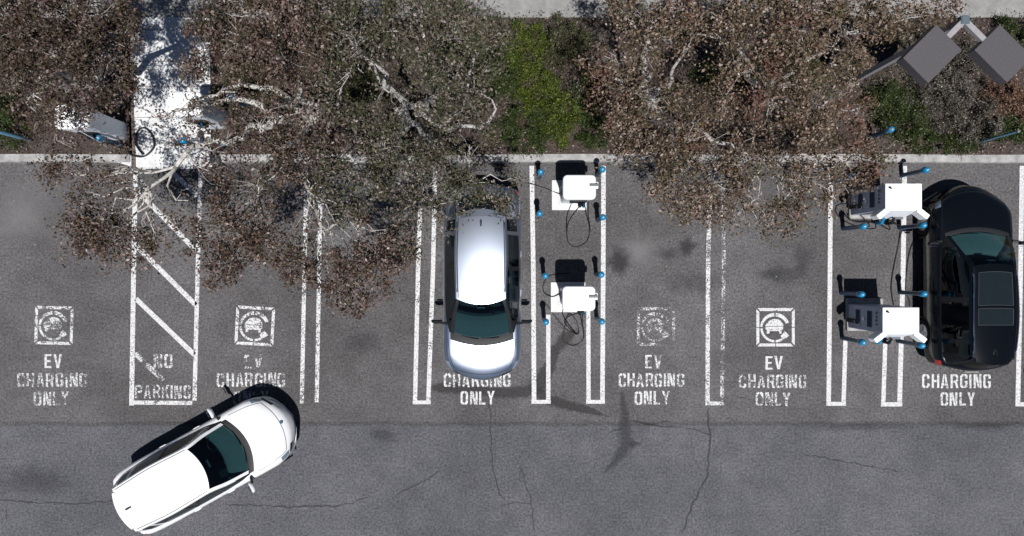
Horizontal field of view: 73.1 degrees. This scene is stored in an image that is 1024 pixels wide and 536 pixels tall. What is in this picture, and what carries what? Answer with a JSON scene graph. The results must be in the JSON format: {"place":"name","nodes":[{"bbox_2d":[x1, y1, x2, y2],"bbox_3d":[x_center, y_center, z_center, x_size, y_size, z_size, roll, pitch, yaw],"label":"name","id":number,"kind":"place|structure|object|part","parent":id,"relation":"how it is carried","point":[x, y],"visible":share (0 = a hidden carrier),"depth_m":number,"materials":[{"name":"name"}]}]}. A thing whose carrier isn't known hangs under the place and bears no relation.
{"place":"outdoors","nodes":[
{"label":"outdoors","id":0,"kind":"place"},
{"bbox_2d":[0,18,128,154],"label":"planting bed","id":1,"kind":"object","parent":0,"point":[87,143],"visible":0.19,"depth_m":17.88,"materials":[{"name":"brown soil"}]},
{"bbox_2d":[0,130,30,141],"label":"marker post","id":2,"kind":"object","parent":1,"relation":"on","point":[5,133],"visible":0.8,"depth_m":17.22,"materials":[{"name":"blue metal"}]},
{"bbox_2d":[0,90,33,151],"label":"shrub","id":3,"kind":"object","parent":1,"relation":"on","point":[7,119],"visible":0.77,"depth_m":17.44,"materials":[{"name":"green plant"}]},
{"bbox_2d":[0,32,68,94],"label":"shrub","id":4,"kind":"object","parent":1,"relation":"on","point":[31,60],"visible":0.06,"depth_m":17.49,"materials":[{"name":"brown plant"}]},
{"bbox_2d":[55,104,154,157],"bbox_3d":[-9.991,-3.390,17.004,1.548,1.838,0.819,20,90,0],"label":"ev charger","id":5,"kind":"object","parent":1,"relation":"on","point":[111,128],"visible":0.68,"depth_m":16.91,"materials":[{"name":"white metal"}]},
{"bbox_2d":[96,135,124,146],"bbox_3d":[-10.080,-3.175,17.378,0.160,1.184,0.158,0,90,0],"label":"bollard","id":6,"kind":"object","parent":1,"relation":"on","point":[103,139],"visible":0.85,"depth_m":17.18,"materials":[{"name":"blue metal"}]},
{"bbox_2d":[131,17,211,166],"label":"path","id":7,"kind":"structure","parent":0,"point":[161,49],"depth_m":17.89,"materials":[{"name":"concrete"}]},
{"bbox_2d":[180,138,202,149],"bbox_3d":[-8.033,-3.110,17.378,0.160,1.184,0.158,0,90,0],"label":"bollard","id":8,"kind":"object","parent":7,"relation":"on","point":[186,142],"visible":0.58,"depth_m":16.91,"materials":[{"name":"blue metal"}]},
{"bbox_2d":[0,163,1023,535],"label":"parking lot","id":9,"kind":"structure","parent":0,"point":[690,389],"depth_m":18.00,"materials":[{"name":"grey asphalt"}]},
{"bbox_2d":[0,154,129,162],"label":"kerb","id":10,"kind":"structure","parent":9,"relation":"on","point":[29,158],"depth_m":17.86,"materials":[{"name":"concrete"}]},
{"bbox_2d":[118,156,132,167],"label":"ramp wing","id":11,"kind":"structure","parent":9,"relation":"on","point":[130,163],"depth_m":17.90,"materials":[{"name":"white concrete"}]},
{"bbox_2d":[112,393,296,534],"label":"parked car","id":12,"kind":"object","parent":9,"relation":"on","point":[214,458],"visible":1,"depth_m":16.69,"materials":[{"name":"white paint"}]},
{"bbox_3d":[-9.377,5.043,16.733,0.257,0.508,0.177,-29,90,0],"label":"quarter window","id":13,"kind":"part","parent":12,"relation":"part of","materials":[{"name":"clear glass"}]},
{"bbox_3d":[-8.836,4.722,16.722,0.803,0.577,0.192,-29,90,0],"label":"side window","id":14,"kind":"part","parent":12,"relation":"part of","materials":[{"name":"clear glass"}]},
{"bbox_3d":[-8.695,6.275,16.733,0.257,0.508,0.177,-29,90,0],"label":"quarter window","id":15,"kind":"part","parent":12,"relation":"part of","materials":[{"name":"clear glass"}]},
{"bbox_3d":[-8.419,4.311,17.381,0.932,0.680,0.080,-29,90,0],"label":"door","id":16,"kind":"part","parent":12,"relation":"part of","materials":[{"name":"white paint"}]},
{"bbox_3d":[-8.135,5.987,16.722,0.803,0.577,0.192,-29,90,0],"label":"side window","id":17,"kind":"part","parent":12,"relation":"part of","materials":[{"name":"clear glass"}]},
{"bbox_3d":[-8.112,4.321,16.724,0.643,0.575,0.192,-29,90,0],"label":"side window","id":18,"kind":"part","parent":12,"relation":"part of","materials":[{"name":"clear glass"}]},
{"bbox_3d":[-7.612,4.044,16.752,0.499,0.545,0.180,-29,90,0],"label":"side window","id":19,"kind":"part","parent":12,"relation":"part of","materials":[{"name":"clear glass"}]},
{"bbox_3d":[-7.411,5.585,16.724,0.643,0.575,0.192,-29,90,0],"label":"side window","id":20,"kind":"part","parent":12,"relation":"part of","materials":[{"name":"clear glass"}]},
{"bbox_3d":[-7.632,3.877,17.387,0.832,0.671,0.076,-29,90,0],"label":"door","id":21,"kind":"part","parent":12,"relation":"part of","materials":[{"name":"white paint"}]},
{"bbox_3d":[-7.565,5.850,17.381,0.932,0.680,0.080,-29,90,0],"label":"door","id":22,"kind":"part","parent":12,"relation":"part of","materials":[{"name":"white paint"}]},
{"bbox_3d":[-6.912,5.308,16.752,0.499,0.545,0.180,-29,90,0],"label":"side window","id":23,"kind":"part","parent":12,"relation":"part of","materials":[{"name":"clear glass"}]},
{"bbox_3d":[-6.781,5.414,17.387,0.832,0.671,0.076,-29,90,0],"label":"door","id":24,"kind":"part","parent":12,"relation":"part of","materials":[{"name":"white paint"}]},
{"bbox_2d":[431,182,531,379],"bbox_3d":[-0.740,0.353,17.173,2.470,1.655,4.974,0,90,0],"label":"parked car","id":25,"kind":"object","parent":9,"relation":"on","point":[482,322],"visible":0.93,"depth_m":16.66,"materials":[{"name":"silver metal"}]},
{"bbox_3d":[-1.673,-0.054,17.371,0.074,0.697,0.932,0,90,0],"label":"door","id":26,"kind":"part","parent":25,"relation":"part of","materials":[{"name":"silver metal"}]},
{"bbox_3d":[-1.675,0.844,17.377,0.080,0.687,0.832,0,90,0],"label":"door","id":27,"kind":"part","parent":25,"relation":"part of","materials":[{"name":"silver metal"}]},
{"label":"side window","id":28,"kind":"part","parent":25,"relation":"part of","materials":[{"name":"black glass"}]},
{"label":"side window","id":29,"kind":"part","parent":25,"relation":"part of","materials":[{"name":"black glass"}]},
{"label":"side window","id":30,"kind":"part","parent":25,"relation":"part of","materials":[{"name":"black glass"}]},
{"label":"quarter window","id":31,"kind":"part","parent":25,"relation":"part of","materials":[{"name":"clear glass"}]},
{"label":"rear window","id":32,"kind":"part","parent":25,"relation":"part of","materials":[{"name":"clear glass"}]},
{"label":"quarter window","id":33,"kind":"part","parent":25,"relation":"part of","materials":[{"name":"black glass"}]},
{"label":"side window","id":34,"kind":"part","parent":25,"relation":"part of","materials":[{"name":"black glass"}]},
{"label":"side window","id":35,"kind":"part","parent":25,"relation":"part of","materials":[{"name":"black glass"}]},
{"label":"side window","id":36,"kind":"part","parent":25,"relation":"part of","materials":[{"name":"black glass"}]},
{"bbox_3d":[0.191,0.844,17.377,0.073,0.687,0.832,0,90,0],"label":"door","id":37,"kind":"part","parent":25,"relation":"part of","materials":[{"name":"silver metal"}]},
{"bbox_3d":[0.198,-0.054,17.371,0.084,0.697,0.932,0,90,0],"label":"door","id":38,"kind":"part","parent":25,"relation":"part of","materials":[{"name":"silver metal"}]},
{"bbox_2d":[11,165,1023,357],"bbox_3d":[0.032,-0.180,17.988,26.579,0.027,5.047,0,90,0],"label":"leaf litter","id":39,"kind":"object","parent":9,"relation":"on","point":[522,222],"visible":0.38,"depth_m":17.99,"materials":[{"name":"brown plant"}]},
{"bbox_2d":[536,210,542,218],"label":"bollard","id":40,"kind":"object","parent":9,"relation":"on","point":[539,213],"visible":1,"depth_m":16.88,"materials":[{"name":"blue metal"}]},
{"bbox_2d":[537,169,543,179],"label":"bollard","id":41,"kind":"object","parent":9,"relation":"on","point":[540,172],"visible":0.98,"depth_m":16.90,"materials":[{"name":"blue metal"}]},
{"bbox_2d":[541,272,548,278],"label":"bollard","id":42,"kind":"object","parent":9,"relation":"on","point":[545,275],"visible":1,"depth_m":16.87,"materials":[{"name":"blue metal"}]},
{"bbox_2d":[542,317,548,324],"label":"bollard","id":43,"kind":"object","parent":9,"relation":"on","point":[545,321],"visible":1,"depth_m":16.88,"materials":[{"name":"blue metal"}]},
{"bbox_2d":[528,175,597,246],"bbox_3d":[1.545,-1.688,17.082,1.301,1.875,2.149,-34,90,0],"label":"ev charger","id":44,"kind":"object","parent":9,"relation":"on","point":[574,192],"visible":1,"depth_m":16.20,"materials":[{"name":"metal"}]},
{"bbox_2d":[542,273,597,345],"bbox_3d":[1.552,0.997,17.082,1.174,1.875,1.940,-25,90,0],"label":"ev charger","id":45,"kind":"object","parent":9,"relation":"on","point":[579,298],"visible":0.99,"depth_m":16.20,"materials":[{"name":"metal"}]},
{"bbox_2d":[594,271,604,277],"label":"bollard","id":46,"kind":"object","parent":9,"relation":"on","point":[600,274],"visible":1,"depth_m":16.91,"materials":[{"name":"blue metal"}]},
{"bbox_2d":[595,316,604,324],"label":"bollard","id":47,"kind":"object","parent":9,"relation":"on","point":[601,321],"visible":1,"depth_m":16.91,"materials":[{"name":"blue metal"}]},
{"bbox_2d":[595,166,605,176],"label":"bollard","id":48,"kind":"object","parent":9,"relation":"on","point":[601,170],"visible":0.98,"depth_m":16.94,"materials":[{"name":"blue metal"}]},
{"bbox_2d":[596,214,605,221],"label":"bollard","id":49,"kind":"object","parent":9,"relation":"on","point":[602,217],"visible":1,"depth_m":16.90,"materials":[{"name":"blue metal"}]},
{"bbox_2d":[210,154,1023,163],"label":"kerb","id":50,"kind":"structure","parent":9,"relation":"on","point":[595,158],"depth_m":17.86,"materials":[{"name":"concrete"}]},
{"bbox_2d":[831,173,855,182],"bbox_3d":[8.346,-2.249,17.428,0.160,1.184,0.158,0,90,0],"label":"bollard","id":51,"kind":"object","parent":9,"relation":"on","point":[842,178],"visible":0.23,"depth_m":17.43,"materials":[{"name":"metal"}]},
{"bbox_2d":[839,291,865,296],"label":"bollard","id":52,"kind":"object","parent":9,"relation":"on","point":[857,294],"visible":1,"depth_m":17.27,"materials":[{"name":"blue metal"}]},
{"bbox_2d":[840,336,866,344],"bbox_3d":[8.593,1.819,17.428,0.160,1.184,0.158,0,90,0],"label":"bollard","id":53,"kind":"object","parent":9,"relation":"on","point":[858,341],"visible":1,"depth_m":17.28,"materials":[{"name":"blue metal"}]},
{"bbox_2d":[841,223,867,230],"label":"bollard","id":54,"kind":"object","parent":9,"relation":"on","point":[862,226],"visible":1,"depth_m":17.26,"materials":[{"name":"blue metal"}]},
{"bbox_2d":[835,184,936,304],"bbox_3d":[9.256,-0.686,17.110,2.010,1.820,2.974,12,90,0],"label":"fast charger","id":55,"kind":"object","parent":9,"relation":"on","point":[893,202],"visible":0.97,"depth_m":16.45,"materials":[{"name":"metal"}]},
{"bbox_2d":[845,234,926,343],"bbox_3d":[9.866,0.669,17.110,3.389,1.820,1.399,-42,90,0],"label":"fast charger","id":56,"kind":"object","parent":9,"relation":"on","point":[880,319],"visible":0.97,"depth_m":16.50,"materials":[{"name":"metal"}]},
{"bbox_2d":[895,339,925,348],"bbox_3d":[10.041,1.897,17.428,0.160,1.184,0.158,0,90,0],"label":"bollard","id":57,"kind":"object","parent":9,"relation":"on","point":[921,345],"visible":0.95,"depth_m":17.28,"materials":[{"name":"blue metal"}]},
{"bbox_2d":[897,222,926,229],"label":"bollard","id":58,"kind":"object","parent":9,"relation":"on","point":[921,225],"visible":0.97,"depth_m":17.26,"materials":[{"name":"blue metal"}]},
{"bbox_2d":[897,290,927,296],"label":"bollard","id":59,"kind":"object","parent":9,"relation":"on","point":[916,293],"visible":1,"depth_m":17.28,"materials":[{"name":"blue metal"}]},
{"bbox_2d":[899,167,929,177],"bbox_3d":[10.145,-2.406,17.428,0.160,1.184,0.158,0,90,0],"label":"bollard","id":60,"kind":"object","parent":9,"relation":"on","point":[918,171],"visible":1,"depth_m":17.29,"materials":[{"name":"blue metal"}]},
{"bbox_2d":[915,185,1023,371],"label":"parked car","id":61,"kind":"object","parent":9,"relation":"on","point":[969,321],"visible":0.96,"depth_m":16.79,"materials":[{"name":"black paint"}]},
{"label":"door","id":62,"kind":"part","parent":61,"relation":"part of","materials":[{"name":"black paint"}]},
{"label":"door","id":63,"kind":"part","parent":61,"relation":"part of","materials":[{"name":"black paint"}]},
{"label":"side window","id":64,"kind":"part","parent":61,"relation":"part of","materials":[{"name":"black glass"}]},
{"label":"side window","id":65,"kind":"part","parent":61,"relation":"part of","materials":[{"name":"black glass"}]},
{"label":"side window","id":66,"kind":"part","parent":61,"relation":"part of","materials":[{"name":"black glass"}]},
{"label":"quarter window","id":67,"kind":"part","parent":61,"relation":"part of","materials":[{"name":"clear glass"}]},
{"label":"rear window","id":68,"kind":"part","parent":61,"relation":"part of","materials":[{"name":"black glass"}]},
{"bbox_2d":[0,0,1023,16],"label":"sidewalk","id":69,"kind":"structure","parent":0,"point":[521,8],"depth_m":17.87,"materials":[{"name":"concrete"}]},
{"bbox_2d":[11,17,1023,154],"bbox_3d":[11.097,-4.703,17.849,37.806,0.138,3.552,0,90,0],"label":"planting bed","id":70,"kind":"object","parent":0,"point":[612,38],"visible":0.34,"depth_m":17.86,"materials":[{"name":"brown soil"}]},
{"bbox_2d":[0,0,164,169],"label":"broadleaf tree","id":71,"kind":"object","parent":70,"relation":"on","point":[83,75],"visible":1,"depth_m":13.47,"materials":[{"name":"brown plant"}]},
{"bbox_2d":[130,67,135,170],"bbox_3d":[-9.819,-3.868,17.969,0.070,0.238,2.667,0,90,0],"label":"path edging","id":72,"kind":"object","parent":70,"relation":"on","point":[133,128],"visible":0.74,"depth_m":17.91,"materials":[{"name":"white concrete"}]},
{"bbox_2d":[168,92,228,139],"bbox_3d":[-7.606,-3.691,16.985,0.853,1.880,0.836,0,90,0],"label":"ev charger","id":73,"kind":"object","parent":70,"relation":"on","point":[179,99],"visible":0.48,"depth_m":16.21,"materials":[{"name":"white metal"}]},
{"bbox_2d":[23,0,430,326],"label":"broadleaf tree","id":74,"kind":"object","parent":70,"relation":"on","point":[298,24],"visible":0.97,"depth_m":13.78,"materials":[{"name":"brown plant"}]},
{"bbox_2d":[226,93,246,107],"bbox_3d":[-6.898,-4.205,17.378,0.160,1.184,0.158,0,90,0],"label":"bollard","id":75,"kind":"object","parent":70,"relation":"on","point":[242,103],"visible":0.4,"depth_m":17.44,"materials":[{"name":"blue metal"}]},
{"bbox_2d":[220,44,285,101],"bbox_3d":[-6.569,-4.959,17.539,1.678,0.807,1.519,0,90,0],"label":"shrub","id":76,"kind":"object","parent":70,"relation":"on","point":[254,96],"visible":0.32,"depth_m":17.54,"materials":[{"name":"brown plant"}]},
{"bbox_2d":[330,63,399,115],"bbox_3d":[-3.763,-4.601,17.462,1.850,1.010,1.429,0,90,0],"label":"shrub","id":77,"kind":"object","parent":70,"relation":"on","point":[362,80],"visible":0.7,"depth_m":17.48,"materials":[{"name":"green plant"}]},
{"bbox_2d":[285,0,542,267],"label":"broadleaf tree","id":78,"kind":"object","parent":70,"relation":"on","point":[459,13],"visible":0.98,"depth_m":13.66,"materials":[{"name":"brown plant"}]},
{"bbox_2d":[469,37,523,106],"bbox_3d":[-0.381,-5.080,17.366,1.483,1.151,1.981,0,90,0],"label":"shrub","id":79,"kind":"object","parent":70,"relation":"on","point":[508,88],"visible":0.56,"depth_m":17.41,"materials":[{"name":"green plant"}]},
{"bbox_2d":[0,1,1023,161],"bbox_3d":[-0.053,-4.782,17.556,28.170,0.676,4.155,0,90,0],"label":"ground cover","id":80,"kind":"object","parent":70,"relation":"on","point":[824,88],"visible":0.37,"depth_m":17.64,"materials":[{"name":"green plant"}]},
{"bbox_2d":[0,16,1023,154],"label":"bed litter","id":81,"kind":"object","parent":70,"relation":"on","point":[579,90],"visible":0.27,"depth_m":17.81,"materials":[{"name":"brown plant"}]},
{"bbox_2d":[487,100,559,157],"bbox_3d":[0.322,-3.610,17.433,1.688,1.021,1.672,29,90,0],"label":"shrub","id":82,"kind":"object","parent":70,"relation":"on","point":[532,135],"visible":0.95,"depth_m":17.40,"materials":[{"name":"green plant"}]},
{"bbox_2d":[495,16,555,75],"bbox_3d":[0.326,-5.553,17.316,1.691,1.254,1.475,0,90,0],"label":"shrub","id":83,"kind":"object","parent":70,"relation":"on","point":[521,37],"visible":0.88,"depth_m":17.25,"materials":[{"name":"green plant"}]},
{"bbox_2d":[511,56,568,116],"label":"shrub","id":84,"kind":"object","parent":70,"relation":"on","point":[550,86],"visible":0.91,"depth_m":17.39,"materials":[{"name":"green plant"}]},
{"bbox_2d":[526,86,583,153],"bbox_3d":[1.255,-3.815,17.289,1.405,1.311,1.470,42,90,0],"label":"shrub","id":85,"kind":"object","parent":70,"relation":"on","point":[558,106],"visible":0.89,"depth_m":17.40,"materials":[{"name":"green plant"}]},
{"bbox_2d":[536,9,595,73],"bbox_3d":[1.410,-5.629,17.184,1.398,1.515,1.554,23,90,0],"label":"shrub","id":86,"kind":"object","parent":70,"relation":"on","point":[557,37],"visible":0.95,"depth_m":17.11,"materials":[{"name":"green plant"}]},
{"bbox_2d":[569,65,609,131],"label":"shrub","id":87,"kind":"object","parent":70,"relation":"on","point":[584,97],"visible":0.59,"depth_m":17.61,"materials":[{"name":"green plant"}]},
{"bbox_2d":[572,109,611,153],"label":"shrub","id":88,"kind":"object","parent":70,"relation":"on","point":[589,139],"visible":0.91,"depth_m":17.60,"materials":[{"name":"green plant"}]},
{"bbox_2d":[685,48,727,88],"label":"shrub","id":89,"kind":"object","parent":70,"relation":"on","point":[704,79],"visible":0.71,"depth_m":17.46,"materials":[{"name":"green plant"}]},
{"bbox_2d":[564,0,912,247],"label":"broadleaf tree","id":90,"kind":"object","parent":70,"relation":"on","point":[646,108],"visible":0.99,"depth_m":13.98,"materials":[{"name":"brown plant"}]},
{"bbox_2d":[725,57,766,97],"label":"shrub","id":91,"kind":"object","parent":70,"relation":"on","point":[743,84],"visible":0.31,"depth_m":17.60,"materials":[{"name":"green plant"}]},
{"bbox_2d":[593,0,968,163],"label":"broadleaf tree","id":92,"kind":"object","parent":70,"relation":"on","point":[767,95],"visible":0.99,"depth_m":13.46,"materials":[{"name":"brown plant"}]},
{"bbox_2d":[774,48,835,90],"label":"shrub","id":93,"kind":"object","parent":70,"relation":"on","point":[814,61],"visible":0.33,"depth_m":17.54,"materials":[{"name":"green plant"}]},
{"bbox_2d":[868,126,894,138],"bbox_3d":[9.258,-3.384,17.378,0.160,1.184,0.158,0,90,0],"label":"bollard","id":94,"kind":"object","parent":70,"relation":"on","point":[882,132],"visible":0.88,"depth_m":17.17,"materials":[{"name":"blue metal"}]},
{"bbox_2d":[855,75,919,122],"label":"shrub","id":95,"kind":"object","parent":70,"relation":"on","point":[889,91],"visible":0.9,"depth_m":17.41,"materials":[{"name":"green plant"}]},
{"bbox_2d":[868,15,931,48],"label":"shrub","id":96,"kind":"object","parent":70,"relation":"on","point":[908,44],"visible":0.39,"depth_m":17.55,"materials":[{"name":"brown plant"}]},
{"bbox_2d":[874,100,935,146],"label":"shrub","id":97,"kind":"object","parent":70,"relation":"on","point":[917,132],"visible":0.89,"depth_m":17.49,"materials":[{"name":"green plant"}]},
{"bbox_2d":[890,127,979,161],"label":"shrub","id":98,"kind":"object","parent":70,"relation":"on","point":[947,147],"visible":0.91,"depth_m":17.69,"materials":[{"name":"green plant"}]},
{"bbox_2d":[849,15,1023,85],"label":"lamp post","id":99,"kind":"object","parent":70,"relation":"on","point":[995,54],"visible":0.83,"depth_m":13.46,"materials":[{"name":"grey metal"}]},
{"bbox_2d":[903,64,974,110],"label":"shrub","id":100,"kind":"object","parent":70,"relation":"on","point":[935,82],"visible":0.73,"depth_m":17.42,"materials":[{"name":"grey plant"}]},
{"bbox_2d":[919,83,1008,152],"bbox_3d":[11.543,-3.974,17.440,2.229,1.006,1.714,18,90,0],"label":"shrub","id":101,"kind":"object","parent":70,"relation":"on","point":[995,127],"visible":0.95,"depth_m":17.43,"materials":[{"name":"grey plant"}]},
{"bbox_2d":[951,35,985,74],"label":"shrub","id":102,"kind":"object","parent":70,"relation":"on","point":[974,66],"visible":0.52,"depth_m":17.52,"materials":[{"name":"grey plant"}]},
{"bbox_2d":[979,130,1019,142],"bbox_3d":[11.972,-3.229,17.128,0.070,1.645,0.070,0,90,0],"label":"marker post","id":103,"kind":"object","parent":70,"relation":"on","point":[1003,135],"visible":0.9,"depth_m":16.89,"materials":[{"name":"metal"}]},
{"bbox_2d":[976,77,1023,119],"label":"shrub","id":104,"kind":"object","parent":70,"relation":"on","point":[1014,93],"visible":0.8,"depth_m":17.43,"materials":[{"name":"orange plant"}]},
{"bbox_2d":[976,110,1023,145],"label":"shrub","id":105,"kind":"object","parent":70,"relation":"on","point":[1015,136],"visible":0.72,"depth_m":17.46,"materials":[{"name":"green plant"}]},
{"bbox_2d":[994,12,1023,46],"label":"shrub","id":106,"kind":"object","parent":70,"relation":"on","point":[1014,27],"visible":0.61,"depth_m":17.61,"materials":[{"name":"green plant"}]},
{"bbox_2d":[1012,94,1023,123],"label":"shrub","id":107,"kind":"object","parent":70,"relation":"on","point":[1021,111],"visible":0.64,"depth_m":17.52,"materials":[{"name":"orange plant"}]}
]}

